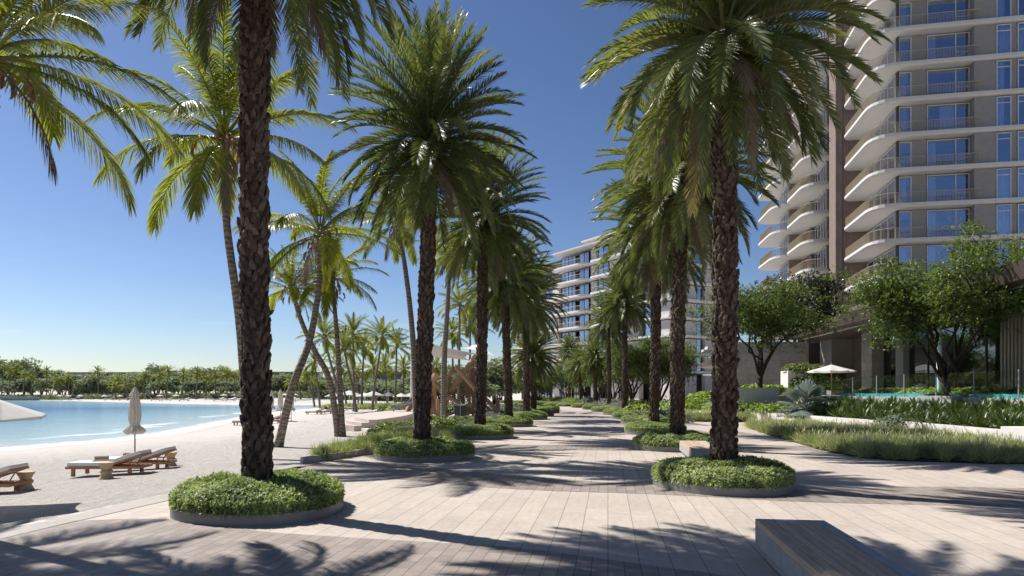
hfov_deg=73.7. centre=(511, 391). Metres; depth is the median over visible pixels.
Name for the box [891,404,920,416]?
strappy plant
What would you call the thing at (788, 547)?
street bench
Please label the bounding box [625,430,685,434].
round planter
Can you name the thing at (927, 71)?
window
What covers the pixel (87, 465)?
sun lounger
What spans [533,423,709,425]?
paving band
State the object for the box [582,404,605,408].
ground cover shrub
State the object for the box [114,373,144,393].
broadleaf tree
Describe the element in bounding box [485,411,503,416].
shrub
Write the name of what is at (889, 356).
column
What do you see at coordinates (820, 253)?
window
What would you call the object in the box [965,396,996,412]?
strappy plant
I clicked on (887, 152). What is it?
window
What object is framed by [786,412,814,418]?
shrub
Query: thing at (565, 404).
ground cover shrub
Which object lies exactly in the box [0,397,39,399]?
jetty wall
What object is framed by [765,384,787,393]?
shrub
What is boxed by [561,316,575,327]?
window
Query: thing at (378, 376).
window
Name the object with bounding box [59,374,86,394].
broadleaf tree
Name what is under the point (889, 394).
infinity pool
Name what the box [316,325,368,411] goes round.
coconut palm
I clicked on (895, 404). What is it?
strappy plant
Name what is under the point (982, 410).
strappy plant
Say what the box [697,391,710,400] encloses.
shrub
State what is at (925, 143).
apartment tower
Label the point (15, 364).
coconut palm
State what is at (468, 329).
coconut palm
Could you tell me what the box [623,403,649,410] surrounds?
shrub
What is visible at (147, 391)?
window
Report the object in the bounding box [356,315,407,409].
coconut palm
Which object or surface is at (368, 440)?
ornamental grass
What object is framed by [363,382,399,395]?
broadleaf tree
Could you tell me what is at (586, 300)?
window
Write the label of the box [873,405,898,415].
strappy plant
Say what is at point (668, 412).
shrub
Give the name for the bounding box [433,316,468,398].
coconut palm
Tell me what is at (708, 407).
shrub
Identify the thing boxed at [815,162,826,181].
window
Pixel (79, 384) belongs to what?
broadleaf tree
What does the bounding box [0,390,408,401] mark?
undergrowth
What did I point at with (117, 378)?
coconut palm
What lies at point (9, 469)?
sun lounger
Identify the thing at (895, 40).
window
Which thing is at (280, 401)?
closed umbrella
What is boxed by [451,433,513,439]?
round planter
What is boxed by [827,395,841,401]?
strappy plant
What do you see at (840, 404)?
strappy plant
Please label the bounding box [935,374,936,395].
glass balustrade
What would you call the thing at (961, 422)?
strappy plant
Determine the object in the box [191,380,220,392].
broadleaf tree
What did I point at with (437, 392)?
broadleaf tree
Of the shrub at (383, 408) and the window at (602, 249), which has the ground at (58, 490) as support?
the shrub at (383, 408)
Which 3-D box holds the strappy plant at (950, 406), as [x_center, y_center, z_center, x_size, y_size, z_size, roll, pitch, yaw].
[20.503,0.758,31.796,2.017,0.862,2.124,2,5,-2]
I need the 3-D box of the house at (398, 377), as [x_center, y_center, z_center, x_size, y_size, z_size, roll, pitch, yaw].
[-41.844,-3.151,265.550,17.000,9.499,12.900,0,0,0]
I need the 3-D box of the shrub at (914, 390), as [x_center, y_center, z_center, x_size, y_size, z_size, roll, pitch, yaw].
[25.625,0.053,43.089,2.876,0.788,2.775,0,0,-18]
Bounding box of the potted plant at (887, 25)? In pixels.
[878,22,894,30]
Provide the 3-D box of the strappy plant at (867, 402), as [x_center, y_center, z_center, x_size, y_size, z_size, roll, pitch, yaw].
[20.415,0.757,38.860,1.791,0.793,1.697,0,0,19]
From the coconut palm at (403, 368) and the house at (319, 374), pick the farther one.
the house at (319, 374)
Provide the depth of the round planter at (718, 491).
13.16 m
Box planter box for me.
[781,371,808,394]
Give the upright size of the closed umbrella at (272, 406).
2.731 m
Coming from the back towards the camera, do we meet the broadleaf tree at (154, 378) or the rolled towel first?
the broadleaf tree at (154, 378)
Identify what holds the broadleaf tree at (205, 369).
on the ground at (58, 490)
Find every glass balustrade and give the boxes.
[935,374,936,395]
[973,371,974,397]
[1018,369,1019,397]
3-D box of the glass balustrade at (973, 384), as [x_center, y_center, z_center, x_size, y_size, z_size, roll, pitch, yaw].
[22.120,-0.355,34.109,0.044,1.270,2.862,0,0,0]
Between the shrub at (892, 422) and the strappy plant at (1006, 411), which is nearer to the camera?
the strappy plant at (1006, 411)
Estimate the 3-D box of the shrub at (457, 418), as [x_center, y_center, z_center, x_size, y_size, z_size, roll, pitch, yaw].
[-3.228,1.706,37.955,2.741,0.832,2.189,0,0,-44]
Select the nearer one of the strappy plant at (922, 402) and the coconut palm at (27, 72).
the coconut palm at (27, 72)
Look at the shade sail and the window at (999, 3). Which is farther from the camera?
the window at (999, 3)
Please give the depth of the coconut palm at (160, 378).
189.89 m
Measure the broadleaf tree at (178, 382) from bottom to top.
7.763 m
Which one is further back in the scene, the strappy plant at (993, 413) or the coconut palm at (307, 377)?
the coconut palm at (307, 377)
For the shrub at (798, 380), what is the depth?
57.68 m
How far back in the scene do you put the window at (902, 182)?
67.04 m
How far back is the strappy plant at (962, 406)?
31.05 m
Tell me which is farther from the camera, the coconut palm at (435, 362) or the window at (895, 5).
the coconut palm at (435, 362)
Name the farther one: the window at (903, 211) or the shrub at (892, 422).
the window at (903, 211)
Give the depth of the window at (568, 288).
159.30 m
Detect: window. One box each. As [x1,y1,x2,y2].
[70,389,151,394]
[71,373,125,374]
[273,373,322,378]
[345,372,379,378]
[382,373,407,379]
[561,255,575,266]
[561,270,575,280]
[561,285,575,297]
[561,301,575,312]
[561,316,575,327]
[561,331,575,342]
[579,251,588,262]
[579,267,588,278]
[579,283,586,294]
[579,298,588,309]
[579,315,588,325]
[579,329,588,341]
[598,245,608,257]
[598,261,608,274]
[599,385,605,399]
[645,321,650,335]
[780,211,787,221]
[780,236,787,255]
[780,261,787,280]
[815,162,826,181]
[815,190,826,210]
[815,218,826,238]
[815,246,826,267]
[867,109,895,140]
[867,144,895,174]
[867,178,895,208]
[867,213,895,242]
[867,247,895,275]
[876,40,895,66]
[876,74,895,99]
[880,5,895,29]
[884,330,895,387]
[899,2,911,25]
[899,37,911,60]
[899,72,911,96]
[899,107,911,131]
[899,141,911,166]
[899,176,911,202]
[899,211,911,236]
[899,246,911,272]
[909,327,926,388]
[926,0,969,23]
[926,32,969,58]
[926,67,969,94]
[926,102,969,129]
[926,138,969,165]
[926,173,969,201]
[926,208,969,236]
[926,244,965,272]
[927,320,953,388]
[954,317,984,389]
[985,313,999,388]
[996,0,1010,16]
[996,23,1010,52]
[996,60,1010,89]
[996,96,1010,125]
[996,132,1010,161]
[996,168,1010,197]
[996,204,1010,233]
[996,240,1010,265]
[1017,0,1018,14]
[1017,22,1023,51]
[1017,59,1023,87]
[1017,95,1023,123]
[1017,131,1023,160]
[1017,167,1023,196]
[1017,204,1023,233]
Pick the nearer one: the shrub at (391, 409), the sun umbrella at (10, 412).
the sun umbrella at (10, 412)
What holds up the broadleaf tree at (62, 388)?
on the ground at (58, 490)
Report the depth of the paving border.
11.12 m
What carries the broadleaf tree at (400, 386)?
on the ground at (58, 490)
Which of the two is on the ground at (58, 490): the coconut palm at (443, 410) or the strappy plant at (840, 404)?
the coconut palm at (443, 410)
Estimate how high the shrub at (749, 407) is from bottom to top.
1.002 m
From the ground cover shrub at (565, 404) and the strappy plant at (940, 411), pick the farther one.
the ground cover shrub at (565, 404)
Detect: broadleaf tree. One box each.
[0,358,21,393]
[0,379,24,394]
[7,357,42,392]
[10,379,35,394]
[16,377,42,394]
[21,366,48,394]
[32,377,56,394]
[43,369,71,394]
[44,372,79,393]
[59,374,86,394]
[60,371,93,393]
[73,378,103,393]
[81,374,113,394]
[90,371,117,393]
[94,379,130,393]
[105,374,126,392]
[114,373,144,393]
[126,371,141,392]
[126,375,154,393]
[139,373,166,392]
[144,362,171,392]
[145,379,180,392]
[162,369,187,392]
[165,374,195,393]
[169,372,202,392]
[177,380,213,393]
[188,367,213,380]
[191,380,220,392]
[203,364,231,379]
[216,377,236,392]
[216,380,239,391]
[271,373,288,391]
[272,372,292,391]
[286,378,308,391]
[308,380,334,393]
[313,375,344,393]
[321,381,364,393]
[344,379,391,392]
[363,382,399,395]
[379,382,398,393]
[388,378,409,394]
[401,374,410,393]
[409,364,466,403]
[436,372,501,404]
[447,365,495,396]
[487,356,521,403]
[491,368,530,396]
[530,373,556,400]
[538,361,578,397]
[560,358,601,397]
[573,357,618,400]
[576,344,646,401]
[593,334,670,398]
[600,334,710,400]
[685,276,858,387]
[750,265,852,342]
[816,213,1023,395]
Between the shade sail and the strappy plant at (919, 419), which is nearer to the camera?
the strappy plant at (919, 419)
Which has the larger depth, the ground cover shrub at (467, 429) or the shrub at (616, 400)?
the shrub at (616, 400)
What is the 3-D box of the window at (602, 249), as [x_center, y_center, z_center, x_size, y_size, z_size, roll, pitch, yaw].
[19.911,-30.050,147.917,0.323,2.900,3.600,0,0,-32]
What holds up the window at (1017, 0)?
in the apartment tower
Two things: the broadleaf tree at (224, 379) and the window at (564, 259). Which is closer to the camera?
the window at (564, 259)
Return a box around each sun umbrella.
[0,400,46,421]
[343,389,360,402]
[364,391,382,395]
[379,391,393,395]
[393,393,408,396]
[807,363,855,377]
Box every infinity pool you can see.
[840,393,966,396]
[969,394,1023,397]
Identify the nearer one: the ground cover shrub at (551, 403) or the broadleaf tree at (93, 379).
the ground cover shrub at (551, 403)
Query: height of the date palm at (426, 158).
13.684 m
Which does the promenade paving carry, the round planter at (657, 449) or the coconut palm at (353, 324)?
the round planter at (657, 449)
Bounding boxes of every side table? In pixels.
[16,471,34,490]
[98,462,114,479]
[164,452,176,465]
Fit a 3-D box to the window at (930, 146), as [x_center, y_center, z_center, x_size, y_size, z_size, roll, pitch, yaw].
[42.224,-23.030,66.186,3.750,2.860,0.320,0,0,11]
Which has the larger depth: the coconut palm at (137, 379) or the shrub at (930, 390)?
the coconut palm at (137, 379)
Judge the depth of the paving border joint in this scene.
10.86 m
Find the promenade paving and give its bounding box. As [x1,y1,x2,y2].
[85,402,1023,575]
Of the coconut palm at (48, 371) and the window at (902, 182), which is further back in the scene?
the coconut palm at (48, 371)
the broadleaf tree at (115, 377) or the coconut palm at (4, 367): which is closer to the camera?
the coconut palm at (4, 367)
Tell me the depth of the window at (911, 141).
66.69 m
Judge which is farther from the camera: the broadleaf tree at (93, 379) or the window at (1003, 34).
the broadleaf tree at (93, 379)
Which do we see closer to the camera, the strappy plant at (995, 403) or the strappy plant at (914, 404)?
the strappy plant at (995, 403)
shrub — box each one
[167,468,345,520]
[365,423,403,433]
[373,435,475,458]
[376,402,398,411]
[379,420,408,427]
[384,401,406,410]
[402,419,430,426]
[430,414,448,421]
[430,418,460,429]
[433,402,468,413]
[441,415,474,421]
[446,422,513,436]
[450,414,473,419]
[456,419,473,423]
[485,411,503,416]
[486,415,532,424]
[500,403,522,409]
[500,405,522,410]
[513,410,547,417]
[520,408,553,414]
[530,395,546,400]
[530,406,559,411]
[537,405,559,408]
[541,394,563,401]
[544,401,569,404]
[556,402,576,406]
[562,396,583,402]
[571,403,592,406]
[578,396,598,402]
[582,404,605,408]
[591,405,620,410]
[592,400,606,404]
[603,398,621,404]
[603,407,624,413]
[611,410,645,416]
[620,413,668,422]
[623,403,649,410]
[624,419,686,431]
[628,398,648,404]
[632,429,710,448]
[650,454,796,491]
[659,396,689,407]
[659,408,694,423]
[662,396,711,410]
[662,398,691,409]
[685,391,711,402]
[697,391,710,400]
[701,401,746,411]
[737,399,766,412]
[741,383,766,387]
[750,400,787,413]
[760,402,791,412]
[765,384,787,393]
[776,403,805,417]
[781,362,812,374]
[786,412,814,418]
[789,375,826,386]
[806,364,835,377]
[813,373,845,383]
[823,380,846,391]
[853,387,881,392]
[871,411,912,427]
[872,387,905,392]
[895,387,926,393]
[920,387,962,393]
[953,386,999,395]
[991,385,1023,393]
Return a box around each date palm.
[100,0,416,482]
[322,0,536,440]
[412,125,551,428]
[456,213,559,415]
[488,248,570,411]
[501,322,564,410]
[555,333,580,400]
[564,342,591,402]
[575,336,611,402]
[578,0,902,465]
[582,70,781,434]
[582,290,633,403]
[587,150,712,421]
[589,260,650,407]
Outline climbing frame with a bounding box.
[391,354,502,416]
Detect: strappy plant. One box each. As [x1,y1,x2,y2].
[809,404,830,415]
[814,406,833,415]
[822,406,846,416]
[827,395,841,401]
[829,409,844,417]
[830,400,846,409]
[833,406,857,417]
[836,395,857,403]
[838,398,860,408]
[843,407,860,418]
[846,408,876,418]
[854,403,869,411]
[858,403,878,414]
[859,395,883,403]
[859,398,878,408]
[861,411,878,419]
[862,409,887,419]
[864,398,887,410]
[869,406,887,412]
[873,399,893,411]
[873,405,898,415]
[873,408,900,423]
[880,395,905,406]
[880,406,901,414]
[887,401,904,411]
[889,411,916,421]
[890,398,906,408]
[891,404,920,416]
[898,410,920,421]
[900,396,919,404]
[903,409,940,424]
[906,403,920,412]
[908,405,932,418]
[911,399,927,406]
[913,399,948,412]
[918,412,945,425]
[921,407,948,417]
[925,398,950,407]
[928,408,949,419]
[930,415,956,424]
[935,400,970,413]
[939,407,965,421]
[941,412,985,426]
[944,401,972,413]
[948,408,976,422]
[955,398,972,409]
[956,400,1001,414]
[960,410,996,427]
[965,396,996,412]
[966,409,991,423]
[970,404,998,412]
[978,411,1022,428]
[979,396,1014,411]
[979,413,1011,428]
[983,407,1023,425]
[987,409,1004,422]
[988,394,1023,411]
[991,402,1020,416]
[994,414,1023,433]
[998,401,1023,418]
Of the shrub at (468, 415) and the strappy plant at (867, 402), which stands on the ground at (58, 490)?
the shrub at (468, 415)
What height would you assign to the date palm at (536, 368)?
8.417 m
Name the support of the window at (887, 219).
in the apartment tower
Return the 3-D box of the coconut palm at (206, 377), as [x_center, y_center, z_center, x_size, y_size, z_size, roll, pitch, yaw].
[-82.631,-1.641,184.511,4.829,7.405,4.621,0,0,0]
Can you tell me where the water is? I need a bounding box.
[0,400,321,450]
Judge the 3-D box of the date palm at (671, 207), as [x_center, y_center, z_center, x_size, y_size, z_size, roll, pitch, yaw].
[5.896,-4.872,23.885,7.107,13.754,6.831,1,1,-17]
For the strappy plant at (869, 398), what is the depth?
39.62 m
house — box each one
[67,372,151,394]
[273,372,323,391]
[343,371,379,382]
[380,371,410,392]
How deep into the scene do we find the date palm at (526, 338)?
49.61 m
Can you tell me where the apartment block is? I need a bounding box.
[513,224,712,400]
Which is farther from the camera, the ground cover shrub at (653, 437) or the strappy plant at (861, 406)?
the strappy plant at (861, 406)
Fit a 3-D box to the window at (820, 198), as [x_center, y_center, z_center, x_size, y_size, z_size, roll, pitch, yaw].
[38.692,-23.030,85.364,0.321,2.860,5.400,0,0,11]
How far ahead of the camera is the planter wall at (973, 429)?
27.69 m
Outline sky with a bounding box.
[0,0,827,391]
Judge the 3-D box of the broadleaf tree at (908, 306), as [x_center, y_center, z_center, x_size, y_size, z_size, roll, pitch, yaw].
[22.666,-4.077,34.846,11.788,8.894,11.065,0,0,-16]
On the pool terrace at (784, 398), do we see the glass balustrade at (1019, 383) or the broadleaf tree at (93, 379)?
the glass balustrade at (1019, 383)
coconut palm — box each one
[0,0,189,217]
[0,363,10,396]
[5,368,18,394]
[10,362,24,394]
[16,370,32,396]
[25,371,38,394]
[38,365,55,393]
[49,375,64,397]
[61,374,77,394]
[81,0,357,429]
[89,365,105,393]
[106,380,123,399]
[109,372,125,397]
[118,378,132,398]
[129,376,143,398]
[137,368,152,398]
[150,369,169,399]
[161,364,175,398]
[176,366,191,398]
[188,366,206,399]
[198,372,213,398]
[208,369,223,393]
[217,367,236,398]
[229,370,239,398]
[231,148,403,446]
[269,244,343,436]
[278,223,389,436]
[282,372,298,388]
[291,372,306,398]
[292,365,320,405]
[295,317,351,397]
[298,344,333,408]
[303,375,320,398]
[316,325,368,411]
[320,353,357,402]
[327,312,378,411]
[339,176,440,420]
[344,360,372,402]
[351,326,384,403]
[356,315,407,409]
[356,353,391,403]
[374,326,410,403]
[375,352,400,402]
[389,354,410,402]
[414,223,476,417]
[431,357,448,381]
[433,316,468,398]
[435,281,474,401]
[449,301,495,403]
[460,280,492,327]
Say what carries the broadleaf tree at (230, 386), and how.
on the ground at (58, 490)
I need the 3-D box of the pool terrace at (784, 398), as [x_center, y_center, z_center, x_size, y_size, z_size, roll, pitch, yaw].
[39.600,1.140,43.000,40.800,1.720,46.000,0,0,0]
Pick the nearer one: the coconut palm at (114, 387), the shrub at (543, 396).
the shrub at (543, 396)
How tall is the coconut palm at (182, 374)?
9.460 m
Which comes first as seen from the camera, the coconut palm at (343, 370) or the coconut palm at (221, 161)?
the coconut palm at (221, 161)
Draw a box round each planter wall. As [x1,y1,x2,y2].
[751,412,883,426]
[902,421,1000,437]
[1001,426,1023,440]
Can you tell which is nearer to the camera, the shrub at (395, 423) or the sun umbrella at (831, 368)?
the shrub at (395, 423)
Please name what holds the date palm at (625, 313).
in the round planter
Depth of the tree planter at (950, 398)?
33.94 m
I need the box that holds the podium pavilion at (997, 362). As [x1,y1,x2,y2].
[736,259,1023,394]
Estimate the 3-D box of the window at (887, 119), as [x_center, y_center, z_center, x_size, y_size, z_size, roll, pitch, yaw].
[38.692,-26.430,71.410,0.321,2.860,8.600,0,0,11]
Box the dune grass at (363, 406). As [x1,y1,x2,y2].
[318,401,400,409]
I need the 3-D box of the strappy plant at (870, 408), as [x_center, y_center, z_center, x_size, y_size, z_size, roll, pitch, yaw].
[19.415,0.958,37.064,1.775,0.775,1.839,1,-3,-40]
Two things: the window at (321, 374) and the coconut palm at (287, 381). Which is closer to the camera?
the coconut palm at (287, 381)
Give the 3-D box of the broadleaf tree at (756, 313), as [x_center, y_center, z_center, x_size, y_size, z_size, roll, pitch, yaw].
[18.159,-4.184,50.022,11.356,8.168,9.324,0,0,-25]
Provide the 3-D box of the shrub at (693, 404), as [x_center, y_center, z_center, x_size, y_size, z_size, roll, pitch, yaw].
[14.044,0.910,52.850,3.765,1.253,4.733,0,0,-25]
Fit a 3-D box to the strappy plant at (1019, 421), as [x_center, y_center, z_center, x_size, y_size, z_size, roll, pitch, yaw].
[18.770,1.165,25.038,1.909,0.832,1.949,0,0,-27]
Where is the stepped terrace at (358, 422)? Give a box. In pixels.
[345,410,412,430]
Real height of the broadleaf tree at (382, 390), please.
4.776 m
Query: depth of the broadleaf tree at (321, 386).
168.50 m
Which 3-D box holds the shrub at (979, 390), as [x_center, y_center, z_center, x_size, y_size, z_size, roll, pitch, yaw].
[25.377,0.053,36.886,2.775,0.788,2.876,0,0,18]
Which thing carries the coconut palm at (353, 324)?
on the ground at (58, 490)
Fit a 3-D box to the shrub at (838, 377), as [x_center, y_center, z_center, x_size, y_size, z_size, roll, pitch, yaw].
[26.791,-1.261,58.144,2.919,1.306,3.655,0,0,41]
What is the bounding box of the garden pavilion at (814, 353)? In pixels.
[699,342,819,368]
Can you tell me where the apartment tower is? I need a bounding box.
[758,0,1023,378]
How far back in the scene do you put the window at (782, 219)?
95.11 m
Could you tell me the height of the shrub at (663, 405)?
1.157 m
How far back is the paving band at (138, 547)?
8.28 m
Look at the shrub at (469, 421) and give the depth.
37.17 m
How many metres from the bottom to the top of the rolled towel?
0.128 m
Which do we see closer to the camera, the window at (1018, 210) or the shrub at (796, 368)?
the shrub at (796, 368)
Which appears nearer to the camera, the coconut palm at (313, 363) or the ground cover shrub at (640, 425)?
the ground cover shrub at (640, 425)
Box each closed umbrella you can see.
[123,385,145,451]
[270,389,275,409]
[275,388,282,421]
[288,399,296,421]
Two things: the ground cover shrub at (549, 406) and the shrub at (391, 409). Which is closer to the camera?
the shrub at (391, 409)
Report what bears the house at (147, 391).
on the ground at (58, 490)
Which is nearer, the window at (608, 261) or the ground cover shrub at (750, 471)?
the ground cover shrub at (750, 471)
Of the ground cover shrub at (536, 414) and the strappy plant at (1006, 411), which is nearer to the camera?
the strappy plant at (1006, 411)
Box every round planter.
[170,501,342,526]
[375,453,474,462]
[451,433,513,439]
[507,423,532,426]
[532,417,546,419]
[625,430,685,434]
[633,444,681,452]
[653,478,793,496]
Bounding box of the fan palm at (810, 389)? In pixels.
[777,378,833,417]
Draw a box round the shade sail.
[410,344,493,409]
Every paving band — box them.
[0,519,720,575]
[279,464,1023,506]
[473,444,825,450]
[514,431,756,434]
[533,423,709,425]
[547,418,611,418]
[554,414,602,414]
[560,411,590,411]
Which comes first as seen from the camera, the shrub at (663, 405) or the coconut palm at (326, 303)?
the coconut palm at (326, 303)
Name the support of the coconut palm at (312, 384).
on the ground at (58, 490)
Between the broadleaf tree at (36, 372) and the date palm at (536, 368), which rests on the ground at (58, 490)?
the broadleaf tree at (36, 372)
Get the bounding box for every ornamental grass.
[306,425,455,459]
[685,409,757,421]
[739,415,1023,463]
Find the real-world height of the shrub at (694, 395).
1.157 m
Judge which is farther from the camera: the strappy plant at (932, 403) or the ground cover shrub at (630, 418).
the ground cover shrub at (630, 418)
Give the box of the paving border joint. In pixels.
[1,460,330,538]
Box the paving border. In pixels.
[0,459,333,538]
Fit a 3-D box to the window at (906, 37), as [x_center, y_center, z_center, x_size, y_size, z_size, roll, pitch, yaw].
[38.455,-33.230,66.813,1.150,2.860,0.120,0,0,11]
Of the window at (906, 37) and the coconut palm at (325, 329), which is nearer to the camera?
the window at (906, 37)
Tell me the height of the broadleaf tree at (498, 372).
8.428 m
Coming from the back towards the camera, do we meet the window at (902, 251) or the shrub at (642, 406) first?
the window at (902, 251)
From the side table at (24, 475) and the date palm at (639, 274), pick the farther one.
the date palm at (639, 274)
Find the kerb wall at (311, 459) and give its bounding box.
[300,448,373,463]
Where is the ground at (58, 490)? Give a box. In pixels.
[0,392,549,528]
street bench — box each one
[679,440,709,457]
[755,519,916,575]
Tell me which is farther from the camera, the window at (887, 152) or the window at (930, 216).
the window at (887, 152)
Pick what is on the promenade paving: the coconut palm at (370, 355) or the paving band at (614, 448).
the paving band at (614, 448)
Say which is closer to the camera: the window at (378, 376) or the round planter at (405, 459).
the round planter at (405, 459)
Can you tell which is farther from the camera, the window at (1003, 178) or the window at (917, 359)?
the window at (1003, 178)
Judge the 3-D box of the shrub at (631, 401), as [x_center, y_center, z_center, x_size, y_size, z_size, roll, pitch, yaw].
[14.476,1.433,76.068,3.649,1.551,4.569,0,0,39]
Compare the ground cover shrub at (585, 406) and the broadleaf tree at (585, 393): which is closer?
the ground cover shrub at (585, 406)
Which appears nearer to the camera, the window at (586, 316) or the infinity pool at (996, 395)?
the infinity pool at (996, 395)
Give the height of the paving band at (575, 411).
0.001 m
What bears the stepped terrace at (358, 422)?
on the promenade paving
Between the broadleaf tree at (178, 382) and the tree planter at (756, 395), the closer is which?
the tree planter at (756, 395)
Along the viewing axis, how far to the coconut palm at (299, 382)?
161.68 m
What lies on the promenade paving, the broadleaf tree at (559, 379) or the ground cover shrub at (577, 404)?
the broadleaf tree at (559, 379)
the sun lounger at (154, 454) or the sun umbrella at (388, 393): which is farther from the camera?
the sun umbrella at (388, 393)
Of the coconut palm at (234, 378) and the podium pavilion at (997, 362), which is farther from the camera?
the coconut palm at (234, 378)
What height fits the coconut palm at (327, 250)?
11.698 m
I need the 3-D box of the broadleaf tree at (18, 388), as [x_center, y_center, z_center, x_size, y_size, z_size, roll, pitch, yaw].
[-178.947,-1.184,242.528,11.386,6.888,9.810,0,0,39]
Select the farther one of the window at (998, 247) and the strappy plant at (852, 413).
the window at (998, 247)
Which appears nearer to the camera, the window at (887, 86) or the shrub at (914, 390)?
the shrub at (914, 390)
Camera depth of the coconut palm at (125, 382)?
196.53 m
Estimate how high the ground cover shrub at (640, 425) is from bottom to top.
0.614 m
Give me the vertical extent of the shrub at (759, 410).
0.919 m
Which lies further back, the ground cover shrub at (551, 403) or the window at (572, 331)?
the window at (572, 331)
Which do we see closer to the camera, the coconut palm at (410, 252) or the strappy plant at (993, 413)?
the strappy plant at (993, 413)
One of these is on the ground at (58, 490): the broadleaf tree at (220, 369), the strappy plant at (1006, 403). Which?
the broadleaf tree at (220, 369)
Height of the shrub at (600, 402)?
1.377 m
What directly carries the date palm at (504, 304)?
in the round planter at (521, 425)
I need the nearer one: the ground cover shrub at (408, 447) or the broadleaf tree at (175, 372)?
the ground cover shrub at (408, 447)
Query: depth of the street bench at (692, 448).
19.50 m
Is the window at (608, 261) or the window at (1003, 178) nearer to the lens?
the window at (1003, 178)
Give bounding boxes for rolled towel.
[92,456,110,461]
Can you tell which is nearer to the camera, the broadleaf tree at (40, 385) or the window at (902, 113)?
the window at (902, 113)
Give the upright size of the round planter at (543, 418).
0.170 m
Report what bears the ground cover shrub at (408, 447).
on the round planter at (405, 459)
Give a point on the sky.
(84, 284)
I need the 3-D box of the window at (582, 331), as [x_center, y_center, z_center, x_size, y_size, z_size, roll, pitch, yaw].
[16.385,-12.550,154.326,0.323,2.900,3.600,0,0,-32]
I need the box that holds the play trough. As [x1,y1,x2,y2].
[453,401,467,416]
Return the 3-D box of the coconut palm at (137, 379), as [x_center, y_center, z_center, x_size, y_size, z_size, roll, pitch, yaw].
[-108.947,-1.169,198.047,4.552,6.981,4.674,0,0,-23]
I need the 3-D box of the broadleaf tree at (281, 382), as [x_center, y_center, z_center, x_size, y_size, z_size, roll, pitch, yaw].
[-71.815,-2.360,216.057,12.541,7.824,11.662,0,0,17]
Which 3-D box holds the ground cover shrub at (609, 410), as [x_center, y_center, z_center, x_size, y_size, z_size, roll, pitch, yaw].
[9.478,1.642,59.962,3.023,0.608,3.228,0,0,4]
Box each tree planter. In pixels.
[737,388,778,412]
[917,396,968,424]
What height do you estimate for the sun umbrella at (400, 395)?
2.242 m
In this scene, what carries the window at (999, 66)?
in the apartment tower
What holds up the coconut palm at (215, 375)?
on the ground at (58, 490)
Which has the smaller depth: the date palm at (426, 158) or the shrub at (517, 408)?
the date palm at (426, 158)
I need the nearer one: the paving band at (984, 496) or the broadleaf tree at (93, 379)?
the paving band at (984, 496)
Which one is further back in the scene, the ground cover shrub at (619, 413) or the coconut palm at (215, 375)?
the coconut palm at (215, 375)
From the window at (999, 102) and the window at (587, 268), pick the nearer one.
the window at (999, 102)
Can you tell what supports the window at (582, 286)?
in the apartment block
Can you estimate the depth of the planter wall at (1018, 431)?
23.66 m
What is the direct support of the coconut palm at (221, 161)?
on the ground at (58, 490)
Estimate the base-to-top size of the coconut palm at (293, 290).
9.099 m
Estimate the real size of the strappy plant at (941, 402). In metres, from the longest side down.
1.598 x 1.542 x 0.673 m
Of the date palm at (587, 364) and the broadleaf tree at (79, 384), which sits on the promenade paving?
the date palm at (587, 364)
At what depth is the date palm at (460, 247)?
29.80 m
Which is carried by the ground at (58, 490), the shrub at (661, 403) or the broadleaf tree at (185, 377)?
the broadleaf tree at (185, 377)
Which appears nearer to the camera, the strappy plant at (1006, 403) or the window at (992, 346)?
the strappy plant at (1006, 403)
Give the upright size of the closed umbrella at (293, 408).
2.731 m
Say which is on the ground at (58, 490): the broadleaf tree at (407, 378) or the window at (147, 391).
the broadleaf tree at (407, 378)
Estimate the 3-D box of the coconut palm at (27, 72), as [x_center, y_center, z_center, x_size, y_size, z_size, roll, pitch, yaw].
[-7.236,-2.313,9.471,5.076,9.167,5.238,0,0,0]
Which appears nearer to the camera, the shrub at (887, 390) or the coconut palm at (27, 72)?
the coconut palm at (27, 72)
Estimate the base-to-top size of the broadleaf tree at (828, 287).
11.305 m
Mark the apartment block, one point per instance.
(578, 265)
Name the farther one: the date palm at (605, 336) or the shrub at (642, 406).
the date palm at (605, 336)
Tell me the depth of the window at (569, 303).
159.18 m
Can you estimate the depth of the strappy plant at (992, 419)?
26.59 m
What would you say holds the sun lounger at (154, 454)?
on the ground at (58, 490)
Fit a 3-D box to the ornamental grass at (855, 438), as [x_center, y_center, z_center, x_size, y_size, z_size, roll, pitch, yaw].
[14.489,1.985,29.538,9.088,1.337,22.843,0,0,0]
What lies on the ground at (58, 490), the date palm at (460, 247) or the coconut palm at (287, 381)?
the coconut palm at (287, 381)
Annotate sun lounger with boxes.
[0,462,29,490]
[65,449,152,476]
[109,446,176,469]
[305,408,323,413]
[316,408,331,413]
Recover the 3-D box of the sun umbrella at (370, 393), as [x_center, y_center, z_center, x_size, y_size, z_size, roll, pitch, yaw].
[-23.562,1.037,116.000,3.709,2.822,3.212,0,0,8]
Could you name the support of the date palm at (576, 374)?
on the promenade paving
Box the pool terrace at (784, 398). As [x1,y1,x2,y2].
[779,395,1023,426]
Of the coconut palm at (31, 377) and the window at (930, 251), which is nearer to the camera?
the window at (930, 251)
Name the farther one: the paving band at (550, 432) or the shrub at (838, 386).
the shrub at (838, 386)
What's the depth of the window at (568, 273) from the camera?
159.30 m
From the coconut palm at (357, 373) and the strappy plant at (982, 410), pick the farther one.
the coconut palm at (357, 373)
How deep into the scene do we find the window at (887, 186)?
69.35 m
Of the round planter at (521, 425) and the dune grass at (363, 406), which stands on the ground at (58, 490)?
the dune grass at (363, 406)

